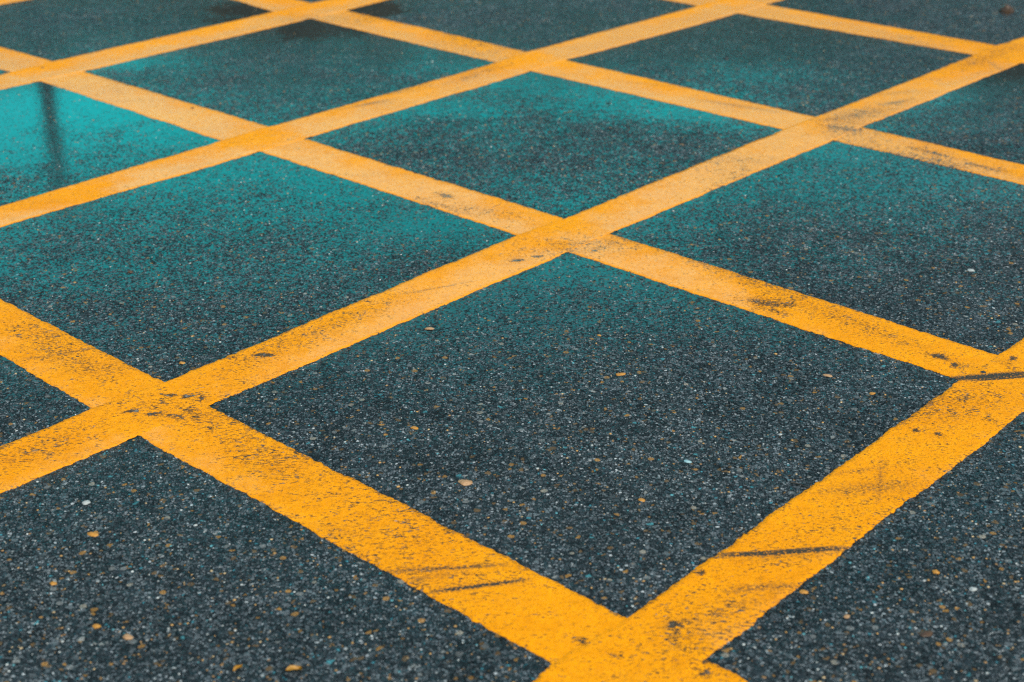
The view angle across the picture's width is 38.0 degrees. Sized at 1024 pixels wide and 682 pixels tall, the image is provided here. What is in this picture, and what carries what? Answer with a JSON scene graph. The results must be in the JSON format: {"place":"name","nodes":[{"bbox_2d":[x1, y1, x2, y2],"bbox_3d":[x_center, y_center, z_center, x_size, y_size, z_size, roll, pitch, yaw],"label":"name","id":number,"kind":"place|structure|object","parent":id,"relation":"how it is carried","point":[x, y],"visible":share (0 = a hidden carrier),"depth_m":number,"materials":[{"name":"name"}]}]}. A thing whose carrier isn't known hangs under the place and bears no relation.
{"place":"outdoors","nodes":[
{"label":"outdoors","id":0,"kind":"place"},
{"bbox_2d":[0,0,1023,681],"bbox_3d":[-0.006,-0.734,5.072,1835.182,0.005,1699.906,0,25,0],"label":"road","id":1,"kind":"structure","parent":0,"point":[164,250],"depth_m":3.56,"materials":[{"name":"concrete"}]},
{"bbox_2d":[0,0,22,3],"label":"yellow line","id":2,"kind":"object","parent":1,"relation":"on","point":[5,1],"visible":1,"depth_m":6.90,"materials":[{"name":"paint"}]},
{"bbox_2d":[82,500,90,504],"bbox_3d":[-0.822,0.312,2.867,0.015,0.007,0.015,-16,29,-29],"label":"pebble","id":3,"kind":"object","parent":1,"relation":"on","point":[85,502],"visible":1,"depth_m":2.86,"materials":[{"name":"stone"}]},
{"bbox_2d":[87,532,98,536],"bbox_3d":[-0.781,0.360,2.765,0.027,0.006,0.014,10,27,21],"label":"pebble","id":4,"kind":"object","parent":1,"relation":"on","point":[93,534],"visible":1,"depth_m":2.76,"materials":[{"name":"stone"}]},
{"bbox_2d":[92,624,100,628],"bbox_3d":[-0.701,0.481,2.506,0.015,0.006,0.012,-9,26,-17],"label":"pebble","id":5,"kind":"object","parent":1,"relation":"on","point":[95,626],"visible":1,"depth_m":2.50,"materials":[{"name":"stone"}]},
{"bbox_2d":[123,634,133,639],"bbox_3d":[-0.641,0.494,2.477,0.019,0.007,0.013,15,29,29],"label":"pebble","id":6,"kind":"object","parent":1,"relation":"on","point":[127,637],"visible":1,"depth_m":2.47,"materials":[{"name":"beige stone"}]},
{"bbox_2d":[0,0,383,89],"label":"yellow line","id":7,"kind":"object","parent":1,"relation":"on","point":[101,58],"visible":1,"depth_m":6.16,"materials":[{"name":"paint"}]},
{"bbox_2d":[233,664,242,671],"bbox_3d":[-0.442,0.528,2.396,0.007,0.008,0.020,18,31,34],"label":"fallen leaf","id":8,"kind":"object","parent":1,"relation":"on","point":[237,667],"visible":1,"depth_m":2.40,"materials":[{"name":"orange plant"}]},
{"bbox_2d":[286,665,301,670],"bbox_3d":[-0.352,0.529,2.393,0.026,0.008,0.012,-7,26,-13],"label":"fallen leaf","id":9,"kind":"object","parent":1,"relation":"on","point":[292,667],"visible":1,"depth_m":2.39,"materials":[{"name":"orange plant"}]},
{"bbox_2d":[0,299,746,681],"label":"yellow line","id":10,"kind":"object","parent":1,"relation":"on","point":[520,605],"visible":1,"depth_m":2.82,"materials":[{"name":"paint"}]},
{"bbox_2d":[0,0,780,226],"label":"yellow line","id":11,"kind":"object","parent":1,"relation":"on","point":[212,154],"visible":1,"depth_m":5.21,"materials":[{"name":"paint"}]},
{"bbox_2d":[458,479,472,485],"bbox_3d":[-0.091,0.277,2.924,0.026,0.008,0.026,-13,28,-25],"label":"pebble","id":12,"kind":"object","parent":1,"relation":"on","point":[463,482],"visible":1,"depth_m":2.92,"materials":[{"name":"beige stone"}]},
{"bbox_2d":[0,47,997,379],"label":"yellow line","id":13,"kind":"object","parent":1,"relation":"on","point":[928,351],"visible":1,"depth_m":4.08,"materials":[{"name":"paint"}]},
{"bbox_2d":[0,37,1023,492],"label":"yellow line","id":14,"kind":"object","parent":1,"relation":"on","point":[70,441],"visible":1,"depth_m":3.81,"materials":[{"name":"paint"}]},
{"bbox_2d":[237,0,1023,184],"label":"yellow line","id":15,"kind":"object","parent":1,"relation":"on","point":[894,144],"visible":1,"depth_m":5.42,"materials":[{"name":"paint"}]},
{"bbox_2d":[533,338,1023,681],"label":"yellow line","id":16,"kind":"object","parent":1,"relation":"on","point":[682,627],"visible":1,"depth_m":2.73,"materials":[{"name":"paint"}]},
{"bbox_2d":[799,589,807,593],"bbox_3d":[0.507,0.436,2.581,0.016,0.005,0.012,2,25,5],"label":"pebble","id":17,"kind":"object","parent":1,"relation":"on","point":[802,591],"visible":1,"depth_m":2.58,"materials":[{"name":"stone"}]},
{"bbox_2d":[669,0,1023,62],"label":"yellow line","id":18,"kind":"object","parent":1,"relation":"on","point":[811,19],"visible":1,"depth_m":6.30,"materials":[{"name":"paint"}]},
{"bbox_2d":[918,630,932,636],"bbox_3d":[0.688,0.487,2.469,0.025,0.005,0.018,-2,25,-4],"label":"pebble","id":19,"kind":"object","parent":1,"relation":"on","point":[925,633],"visible":1,"depth_m":2.47,"materials":[{"name":"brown stone"}]},
{"bbox_2d":[999,4,1013,12],"bbox_3d":[2.179,-1.457,6.551,0.057,0.060,0.058,-14,29,-27],"label":"pebble","id":20,"kind":"object","parent":1,"relation":"on","point":[1006,8],"visible":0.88,"depth_m":6.53,"materials":[{"name":"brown stone"}]}
]}

